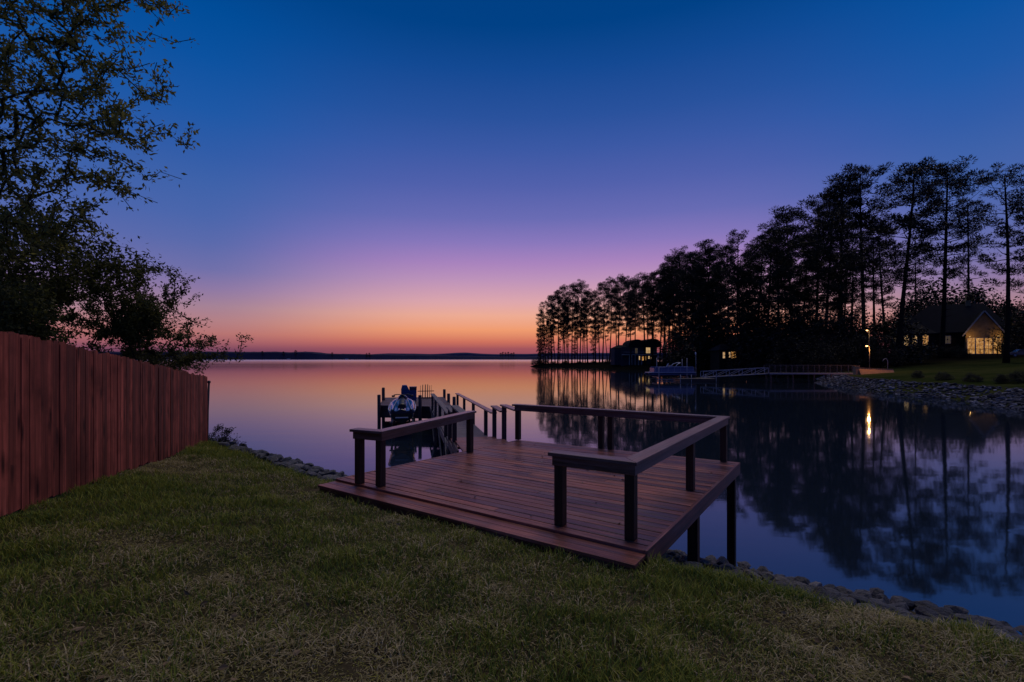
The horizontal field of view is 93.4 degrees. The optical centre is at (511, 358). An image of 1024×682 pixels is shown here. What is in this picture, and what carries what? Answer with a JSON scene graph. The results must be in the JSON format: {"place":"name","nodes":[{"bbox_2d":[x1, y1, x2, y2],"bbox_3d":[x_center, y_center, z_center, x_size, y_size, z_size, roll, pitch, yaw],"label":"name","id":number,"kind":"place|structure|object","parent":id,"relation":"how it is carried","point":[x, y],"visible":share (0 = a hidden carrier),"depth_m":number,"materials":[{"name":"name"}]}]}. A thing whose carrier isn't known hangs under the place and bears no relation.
{"place":"outdoors","nodes":[
{"label":"outdoors","id":0,"kind":"place"},
{"bbox_2d":[98,351,667,359],"bbox_3d":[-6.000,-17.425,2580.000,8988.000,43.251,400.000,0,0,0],"label":"shore","id":1,"kind":"structure","parent":0,"point":[305,355],"depth_m":2409.25,"materials":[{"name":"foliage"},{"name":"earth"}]},
{"bbox_2d":[401,385,416,400],"bbox_3d":[-6.618,2.190,31.000,0.995,1.020,0.640,0,0,-11],"label":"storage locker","id":2,"kind":"object","parent":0,"point":[411,390],"visible":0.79,"depth_m":30.73,"materials":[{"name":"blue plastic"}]},
{"bbox_2d":[0,439,1023,681],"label":"ground","id":3,"kind":"structure","parent":0,"point":[348,669],"depth_m":3.40,"materials":[{"name":"green plant"}]},
{"bbox_2d":[0,276,86,345],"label":"broadleaf shrub","id":4,"kind":"object","parent":3,"relation":"on","point":[20,310],"visible":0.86,"depth_m":10.10,"materials":[{"name":"green plant"}]},
{"bbox_2d":[0,206,175,338],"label":"shade tree","id":5,"kind":"object","parent":3,"relation":"on","point":[81,267],"visible":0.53,"depth_m":12.39,"materials":[{"name":"green plant"}]},
{"bbox_2d":[0,0,200,266],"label":"oak tree","id":6,"kind":"object","parent":3,"relation":"on","point":[50,228],"visible":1,"depth_m":9.67,"materials":[{"name":"green plant"}]},
{"bbox_2d":[0,331,206,516],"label":"board fence","id":7,"kind":"object","parent":3,"relation":"on","point":[71,416],"visible":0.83,"depth_m":6.13,"materials":[{"name":"brown wood"}]},
{"bbox_2d":[87,287,182,359],"bbox_3d":[-10.448,0.064,13.504,1.787,4.072,2.199,0,0,0],"label":"evergreen shrub","id":8,"kind":"object","parent":3,"relation":"on","point":[129,323],"visible":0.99,"depth_m":13.05,"materials":[{"name":"green plant"}]},
{"bbox_2d":[37,248,253,369],"bbox_3d":[-11.506,-0.412,14.893,5.913,5.834,2.940,0,0,0],"label":"shore tree","id":9,"kind":"object","parent":3,"relation":"on","point":[156,357],"visible":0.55,"depth_m":14.77,"materials":[{"name":"green plant"}]},
{"bbox_2d":[120,345,208,373],"bbox_3d":[-11.574,1.193,15.986,2.444,3.614,2.019,0,0,-5],"label":"waterside shrub","id":10,"kind":"object","parent":3,"relation":"on","point":[171,363],"visible":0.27,"depth_m":16.25,"materials":[{"name":"green plant"}]},
{"bbox_2d":[207,423,246,446],"bbox_3d":[-8.068,2.359,13.531,1.284,1.109,1.345,0,0,0],"label":"bank shrub","id":11,"kind":"object","parent":3,"relation":"on","point":[224,438],"visible":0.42,"depth_m":13.56,"materials":[{"name":"green plant"}]},
{"bbox_2d":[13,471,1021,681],"bbox_3d":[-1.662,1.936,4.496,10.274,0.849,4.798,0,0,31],"label":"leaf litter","id":12,"kind":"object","parent":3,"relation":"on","point":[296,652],"visible":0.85,"depth_m":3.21,"materials":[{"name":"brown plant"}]},
{"bbox_2d":[318,404,739,571],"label":"wooden deck","id":13,"kind":"structure","parent":3,"relation":"on","point":[512,492],"depth_m":6.83,"materials":[{"name":"brown wood"}]},
{"bbox_2d":[430,393,514,455],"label":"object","id":14,"kind":"structure","parent":13,"relation":"attached to","point":[454,434],"depth_m":14.06,"materials":[{"name":"brown wood"}]},
{"bbox_2d":[208,438,1023,645],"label":"riprap","id":15,"kind":"object","parent":3,"relation":"on","point":[289,461],"visible":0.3,"depth_m":8.94,"materials":[{"name":"stone"}]},
{"bbox_2d":[846,593,872,603],"bbox_3d":[4.206,2.958,5.827,0.260,0.183,0.282,10,-1,-8],"label":"rock","id":16,"kind":"object","parent":3,"relation":"on","point":[859,598],"visible":0.45,"depth_m":5.81,"materials":[{"name":"stone"}]},
{"bbox_2d":[914,606,943,620],"bbox_3d":[4.691,2.878,5.393,0.169,0.132,0.348,10,1,3],"label":"rock","id":17,"kind":"object","parent":3,"relation":"on","point":[920,610],"visible":0.52,"depth_m":5.41,"materials":[{"name":"stone"}]},
{"bbox_2d":[930,607,952,617],"bbox_3d":[5.969,3.543,6.697,0.286,0.153,0.244,0,0,8],"label":"rock","id":18,"kind":"object","parent":3,"relation":"on","point":[944,611],"visible":0.52,"depth_m":6.68,"materials":[{"name":"stone"}]},
{"bbox_2d":[0,0,1023,353],"label":"sky","id":19,"kind":"structure","parent":0,"point":[364,176],"materials":[{"name":"blue"}]},
{"bbox_2d":[158,360,1023,634],"bbox_3d":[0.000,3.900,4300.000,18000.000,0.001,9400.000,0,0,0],"label":"lake water","id":20,"kind":"structure","parent":0,"point":[915,498],"depth_m":21.98,"materials":[{"name":"blue liquid"}]},
{"bbox_2d":[389,400,414,426],"bbox_3d":[-5.925,4.150,26.179,1.360,3.500,4.600,0,0,-12],"label":"jet ski lift","id":21,"kind":"object","parent":20,"relation":"in","point":[395,422],"visible":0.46,"depth_m":24.22,"materials":[{"name":"black plastic"}]},
{"bbox_2d":[388,394,415,422],"bbox_3d":[-5.727,2.504,25.234,1.398,1.312,3.490,0,0,-12],"label":"jet ski","id":22,"kind":"object","parent":21,"relation":"on","point":[401,408],"visible":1,"depth_m":23.99,"materials":[{"name":"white plastic"}]},
{"bbox_2d":[377,387,455,425],"bbox_3d":[-6.125,3.990,30.675,4.482,4.220,7.776,0,0,-13],"label":"wooden dock","id":23,"kind":"object","parent":20,"relation":"in","point":[423,406],"visible":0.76,"depth_m":28.09,"materials":[{"name":"brown wood"}]},
{"bbox_2d":[652,358,688,379],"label":"boat lift","id":24,"kind":"object","parent":20,"relation":"in","point":[665,379],"visible":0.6,"depth_m":87.03,"materials":[{"name":"paint"}]},
{"bbox_2d":[644,362,696,376],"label":"pontoon boat","id":25,"kind":"object","parent":24,"relation":"on","point":[669,370],"visible":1,"depth_m":86.78,"materials":[{"name":"metal"}]},
{"bbox_2d":[671,375,716,380],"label":"floating dock","id":26,"kind":"object","parent":20,"relation":"on","point":[695,379],"visible":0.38,"depth_m":83.90,"materials":[{"name":"grey wood"}]},
{"bbox_2d":[765,365,859,381],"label":"pier","id":27,"kind":"structure","parent":20,"relation":"in","point":[814,371],"depth_m":80.14,"materials":[{"name":"grey wood"}]},
{"bbox_2d":[700,367,768,377],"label":"gangway","id":28,"kind":"object","parent":27,"relation":"attached to","point":[742,374],"visible":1,"depth_m":80.37,"materials":[{"name":"paint"}]},
{"bbox_2d":[530,355,1023,407],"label":"bank","id":29,"kind":"structure","parent":0,"point":[986,367],"depth_m":76.07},
{"bbox_2d":[539,324,548,359],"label":"pine tree","id":30,"kind":"object","parent":29,"relation":"on","point":[545,335],"visible":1,"depth_m":235.66,"materials":[{"name":"green plant"}]},
{"bbox_2d":[545,295,556,361],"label":"pine tree","id":31,"kind":"object","parent":29,"relation":"on","point":[550,310],"visible":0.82,"depth_m":237.97,"materials":[{"name":"green plant"}]},
{"bbox_2d":[549,291,569,362],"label":"pine tree","id":32,"kind":"object","parent":29,"relation":"on","point":[557,303],"visible":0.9,"depth_m":234.47,"materials":[{"name":"green plant"}]},
{"bbox_2d":[554,284,571,359],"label":"pine tree","id":33,"kind":"object","parent":29,"relation":"on","point":[563,287],"visible":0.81,"depth_m":232.90,"materials":[{"name":"green plant"}]},
{"bbox_2d":[561,283,582,363],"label":"pine tree","id":34,"kind":"object","parent":29,"relation":"on","point":[572,287],"visible":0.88,"depth_m":229.14,"materials":[{"name":"green plant"}]},
{"bbox_2d":[569,279,592,360],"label":"pine tree","id":35,"kind":"object","parent":29,"relation":"on","point":[580,285],"visible":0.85,"depth_m":226.48,"materials":[{"name":"green plant"}]},
{"bbox_2d":[574,290,594,362],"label":"pine tree","id":36,"kind":"object","parent":29,"relation":"on","point":[586,298],"visible":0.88,"depth_m":225.18,"materials":[{"name":"green plant"}]},
{"bbox_2d":[587,290,601,362],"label":"pine tree","id":37,"kind":"object","parent":29,"relation":"on","point":[594,322],"visible":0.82,"depth_m":222.34,"materials":[{"name":"green plant"}]},
{"bbox_2d":[590,281,614,362],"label":"pine tree","id":38,"kind":"object","parent":29,"relation":"on","point":[600,285],"visible":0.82,"depth_m":217.33,"materials":[{"name":"green plant"}]},
{"bbox_2d":[602,276,621,363],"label":"pine tree","id":39,"kind":"object","parent":29,"relation":"on","point":[609,296],"visible":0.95,"depth_m":211.02,"materials":[{"name":"green plant"}]},
{"bbox_2d":[605,274,630,344],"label":"pine tree","id":40,"kind":"object","parent":29,"relation":"on","point":[620,280],"visible":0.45,"depth_m":212.09,"materials":[{"name":"green plant"}]},
{"bbox_2d":[616,276,638,340],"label":"pine tree","id":41,"kind":"object","parent":29,"relation":"on","point":[621,307],"visible":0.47,"depth_m":205.55,"materials":[{"name":"green plant"}]},
{"bbox_2d":[621,291,639,365],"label":"pine tree","id":42,"kind":"object","parent":29,"relation":"on","point":[632,301],"visible":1,"depth_m":177.92,"materials":[{"name":"green plant"}]},
{"bbox_2d":[623,279,645,338],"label":"pine tree","id":43,"kind":"object","parent":29,"relation":"on","point":[633,288],"visible":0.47,"depth_m":194.29,"materials":[{"name":"green plant"}]},
{"bbox_2d":[610,339,661,365],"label":"boathouse villa","id":44,"kind":"object","parent":29,"relation":"on","point":[620,355],"visible":0.91,"depth_m":183.00,"materials":[{"name":"blue"}]},
{"bbox_2d":[627,272,652,364],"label":"pine tree","id":45,"kind":"object","parent":29,"relation":"on","point":[642,285],"visible":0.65,"depth_m":181.20,"materials":[{"name":"green plant"}]},
{"bbox_2d":[643,286,658,364],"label":"pine tree","id":46,"kind":"object","parent":29,"relation":"on","point":[650,326],"visible":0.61,"depth_m":175.68,"materials":[{"name":"green plant"}]},
{"bbox_2d":[640,270,664,364],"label":"pine tree","id":47,"kind":"object","parent":29,"relation":"on","point":[652,276],"visible":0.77,"depth_m":175.17,"materials":[{"name":"green plant"}]},
{"bbox_2d":[651,265,675,364],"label":"pine tree","id":48,"kind":"object","parent":29,"relation":"on","point":[661,325],"visible":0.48,"depth_m":171.69,"materials":[{"name":"green plant"}]},
{"bbox_2d":[654,254,683,364],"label":"pine tree","id":49,"kind":"object","parent":29,"relation":"on","point":[667,311],"visible":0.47,"depth_m":165.71,"materials":[{"name":"green plant"}]},
{"bbox_2d":[654,246,702,332],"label":"pine tree","id":50,"kind":"object","parent":29,"relation":"on","point":[678,254],"visible":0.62,"depth_m":158.15,"materials":[{"name":"green plant"}]},
{"bbox_2d":[657,317,706,366],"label":"understorey tree","id":51,"kind":"object","parent":29,"relation":"on","point":[671,340],"visible":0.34,"depth_m":147.78,"materials":[{"name":"green plant"}]},
{"bbox_2d":[675,251,710,358],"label":"pine tree","id":52,"kind":"object","parent":29,"relation":"on","point":[687,260],"visible":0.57,"depth_m":149.39,"materials":[{"name":"green plant"}]},
{"bbox_2d":[655,310,744,367],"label":"understorey tree","id":53,"kind":"object","parent":29,"relation":"on","point":[691,348],"visible":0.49,"depth_m":141.84,"materials":[{"name":"green plant"}]},
{"bbox_2d":[687,245,726,330],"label":"pine tree","id":54,"kind":"object","parent":29,"relation":"on","point":[701,279],"visible":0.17,"depth_m":149.13,"materials":[{"name":"green plant"}]},
{"bbox_2d":[683,239,732,341],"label":"pine tree","id":55,"kind":"object","parent":29,"relation":"on","point":[704,299],"visible":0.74,"depth_m":139.46,"materials":[{"name":"green plant"}]},
{"bbox_2d":[703,262,726,327],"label":"pine tree","id":56,"kind":"object","parent":29,"relation":"on","point":[715,285],"visible":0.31,"depth_m":140.84,"materials":[{"name":"green plant"}]},
{"bbox_2d":[707,344,735,372],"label":"cabin","id":57,"kind":"object","parent":29,"relation":"on","point":[717,356],"visible":0.53,"depth_m":128.55,"materials":[{"name":"wood"}]},
{"bbox_2d":[708,244,748,345],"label":"pine tree","id":58,"kind":"object","parent":29,"relation":"on","point":[717,269],"visible":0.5,"depth_m":129.90,"materials":[{"name":"green plant"}]},
{"bbox_2d":[710,308,760,350],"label":"understorey tree","id":59,"kind":"object","parent":29,"relation":"on","point":[730,333],"visible":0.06,"depth_m":132.85,"materials":[{"name":"green plant"}]},
{"bbox_2d":[719,229,756,366],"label":"pine tree","id":60,"kind":"object","parent":29,"relation":"on","point":[732,242],"visible":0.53,"depth_m":124.21,"materials":[{"name":"green plant"}]},
{"bbox_2d":[719,257,758,374],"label":"pine tree","id":61,"kind":"object","parent":29,"relation":"on","point":[737,289],"visible":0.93,"depth_m":119.16,"materials":[{"name":"green plant"}]},
{"bbox_2d":[724,335,763,374],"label":"understorey tree","id":62,"kind":"object","parent":29,"relation":"on","point":[733,366],"visible":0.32,"depth_m":119.09,"materials":[{"name":"green plant"}]},
{"bbox_2d":[724,314,783,373],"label":"understorey tree","id":63,"kind":"object","parent":29,"relation":"on","point":[730,350],"visible":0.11,"depth_m":120.31,"materials":[{"name":"green plant"}]},
{"bbox_2d":[731,240,788,373],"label":"pine tree","id":64,"kind":"object","parent":29,"relation":"on","point":[761,270],"visible":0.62,"depth_m":117.59,"materials":[{"name":"green plant"}]},
{"bbox_2d":[742,222,797,329],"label":"pine tree","id":65,"kind":"object","parent":29,"relation":"on","point":[764,235],"visible":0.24,"depth_m":122.73,"materials":[{"name":"green plant"}]},
{"bbox_2d":[724,305,827,372],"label":"understorey tree","id":66,"kind":"object","parent":29,"relation":"on","point":[761,336],"visible":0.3,"depth_m":114.34,"materials":[{"name":"green plant"}]},
{"bbox_2d":[752,224,806,339],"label":"pine tree","id":67,"kind":"object","parent":29,"relation":"on","point":[778,241],"visible":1,"depth_m":110.72,"materials":[{"name":"green plant"}]},
{"bbox_2d":[766,204,813,312],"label":"pine tree","id":68,"kind":"object","parent":29,"relation":"on","point":[787,217],"visible":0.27,"depth_m":153.52,"materials":[{"name":"green plant"}]},
{"bbox_2d":[782,282,805,331],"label":"pine tree","id":69,"kind":"object","parent":29,"relation":"on","point":[797,294],"visible":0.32,"depth_m":114.95,"materials":[{"name":"green plant"}]},
{"bbox_2d":[782,227,827,320],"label":"pine tree","id":70,"kind":"object","parent":29,"relation":"on","point":[802,274],"visible":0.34,"depth_m":118.74,"materials":[{"name":"green plant"}]},
{"bbox_2d":[768,297,849,367],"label":"understorey tree","id":71,"kind":"object","parent":29,"relation":"on","point":[815,313],"visible":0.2,"depth_m":109.91,"materials":[{"name":"green plant"}]},
{"bbox_2d":[792,243,837,327],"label":"pine tree","id":72,"kind":"object","parent":29,"relation":"on","point":[819,283],"visible":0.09,"depth_m":122.87,"materials":[{"name":"green plant"}]},
{"bbox_2d":[788,192,846,311],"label":"pine tree","id":73,"kind":"object","parent":29,"relation":"on","point":[808,225],"visible":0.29,"depth_m":151.86,"materials":[{"name":"green plant"}]},
{"bbox_2d":[798,306,863,367],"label":"understorey tree","id":74,"kind":"object","parent":29,"relation":"on","point":[825,329],"visible":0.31,"depth_m":104.47,"materials":[{"name":"green plant"}]},
{"bbox_2d":[796,200,868,332],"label":"pine tree","id":75,"kind":"object","parent":29,"relation":"on","point":[822,248],"visible":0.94,"depth_m":111.15,"materials":[{"name":"green plant"}]},
{"bbox_2d":[828,292,851,330],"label":"pine tree","id":76,"kind":"object","parent":29,"relation":"on","point":[838,295],"visible":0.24,"depth_m":116.93,"materials":[{"name":"green plant"}]},
{"bbox_2d":[801,173,883,316],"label":"pine tree","id":77,"kind":"object","parent":29,"relation":"on","point":[850,185],"visible":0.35,"depth_m":148.61,"materials":[{"name":"green plant"}]},
{"bbox_2d":[829,247,867,322],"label":"pine tree","id":78,"kind":"object","parent":29,"relation":"on","point":[853,299],"visible":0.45,"depth_m":116.97,"materials":[{"name":"green plant"}]},
{"bbox_2d":[816,312,880,368],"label":"understorey tree","id":79,"kind":"object","parent":29,"relation":"on","point":[854,326],"visible":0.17,"depth_m":105.99,"materials":[{"name":"green plant"}]},
{"bbox_2d":[832,231,882,326],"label":"pine tree","id":80,"kind":"object","parent":29,"relation":"on","point":[851,237],"visible":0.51,"depth_m":119.75,"materials":[{"name":"green plant"}]},
{"bbox_2d":[836,305,883,358],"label":"understorey tree","id":81,"kind":"object","parent":29,"relation":"on","point":[861,319],"visible":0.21,"depth_m":110.36,"materials":[{"name":"green plant"}]},
{"bbox_2d":[811,161,909,333],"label":"pine tree","id":82,"kind":"object","parent":29,"relation":"on","point":[864,171],"visible":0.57,"depth_m":146.59,"materials":[{"name":"green plant"}]},
{"bbox_2d":[853,366,893,374],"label":"retaining wall","id":83,"kind":"structure","parent":29,"relation":"on","point":[857,370],"depth_m":76.61,"materials":[{"name":"concrete"}]},
{"bbox_2d":[859,231,899,330],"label":"pine tree","id":84,"kind":"object","parent":29,"relation":"on","point":[869,294],"visible":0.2,"depth_m":165.37,"materials":[{"name":"green plant"}]},
{"bbox_2d":[859,212,909,335],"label":"pine tree","id":85,"kind":"object","parent":29,"relation":"on","point":[874,297],"visible":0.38,"depth_m":160.47,"materials":[{"name":"green plant"}]},
{"bbox_2d":[856,304,947,366],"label":"understorey tree","id":86,"kind":"object","parent":29,"relation":"on","point":[889,331],"visible":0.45,"depth_m":108.67,"materials":[{"name":"green plant"}]},
{"bbox_2d":[880,294,931,343],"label":"understorey tree","id":87,"kind":"object","parent":29,"relation":"on","point":[916,310],"visible":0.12,"depth_m":158.03,"materials":[{"name":"green plant"}]},
{"bbox_2d":[868,156,956,366],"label":"pine tree","id":88,"kind":"object","parent":29,"relation":"on","point":[908,222],"visible":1,"depth_m":101.98,"materials":[{"name":"green plant"}]},
{"bbox_2d":[814,372,1023,410],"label":"riprap","id":89,"kind":"object","parent":29,"relation":"on","point":[1001,399],"visible":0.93,"depth_m":50.03,"materials":[{"name":"grey stone"}]},
{"bbox_2d":[901,245,938,308],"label":"pine tree","id":90,"kind":"object","parent":29,"relation":"on","point":[922,289],"visible":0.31,"depth_m":172.03,"materials":[{"name":"green plant"}]},
{"bbox_2d":[894,288,961,317],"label":"understorey tree","id":91,"kind":"object","parent":29,"relation":"on","point":[931,300],"visible":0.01,"depth_m":164.17,"materials":[{"name":"green plant"}]},
{"bbox_2d":[892,275,995,328],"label":"understorey tree","id":92,"kind":"object","parent":29,"relation":"on","point":[955,297],"visible":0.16,"depth_m":169.21,"materials":[{"name":"green plant"}]},
{"bbox_2d":[896,154,994,353],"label":"pine tree","id":93,"kind":"object","parent":29,"relation":"on","point":[945,172],"visible":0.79,"depth_m":123.62,"materials":[{"name":"green plant"}]},
{"bbox_2d":[891,300,1015,355],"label":"lake house","id":94,"kind":"structure","parent":29,"relation":"on","point":[973,321],"depth_m":135.56,"materials":[{"name":"grey"}]},
{"bbox_2d":[975,338,983,353],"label":"window","id":95,"kind":"structure","parent":94,"relation":"in","point":[979,344],"depth_m":130.14,"materials":[{"name":"yellow glass"}]},
{"bbox_2d":[942,344,965,357],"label":"bed shrub","id":96,"kind":"object","parent":29,"relation":"on","point":[955,351],"visible":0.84,"depth_m":119.53,"materials":[{"name":"green plant"}]},
{"bbox_2d":[939,196,988,300],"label":"pine tree","id":97,"kind":"object","parent":29,"relation":"on","point":[967,207],"visible":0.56,"depth_m":181.05,"materials":[{"name":"green plant"}]},
{"bbox_2d":[925,279,1015,314],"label":"understorey tree","id":98,"kind":"object","parent":29,"relation":"on","point":[976,296],"visible":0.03,"depth_m":172.73,"materials":[{"name":"green plant"}]},
{"bbox_2d":[957,162,1023,362],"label":"pine tree","id":99,"kind":"object","parent":29,"relation":"on","point":[1006,351],"visible":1,"depth_m":91.60,"materials":[{"name":"green plant"}]},
{"bbox_2d":[960,288,1020,336],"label":"understorey tree","id":100,"kind":"object","parent":29,"relation":"on","point":[993,300],"visible":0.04,"depth_m":169.92,"materials":[{"name":"green plant"}]},
{"bbox_2d":[982,306,1023,350],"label":"understorey tree","id":101,"kind":"object","parent":29,"relation":"on","point":[1019,344],"visible":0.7,"depth_m":125.28,"materials":[{"name":"green plant"}]},
{"bbox_2d":[992,178,1023,293],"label":"pine tree","id":102,"kind":"object","parent":29,"relation":"on","point":[1019,259],"visible":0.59,"depth_m":98.87,"materials":[{"name":"green plant"}]},
{"bbox_2d":[996,296,1023,340],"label":"understorey tree","id":103,"kind":"object","parent":29,"relation":"on","point":[1012,307],"visible":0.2,"depth_m":148.89,"materials":[{"name":"green plant"}]},
{"bbox_2d":[999,369,1023,383],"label":"bush","id":104,"kind":"object","parent":29,"relation":"on","point":[1015,376],"visible":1,"depth_m":46.96,"materials":[{"name":"green plant"}]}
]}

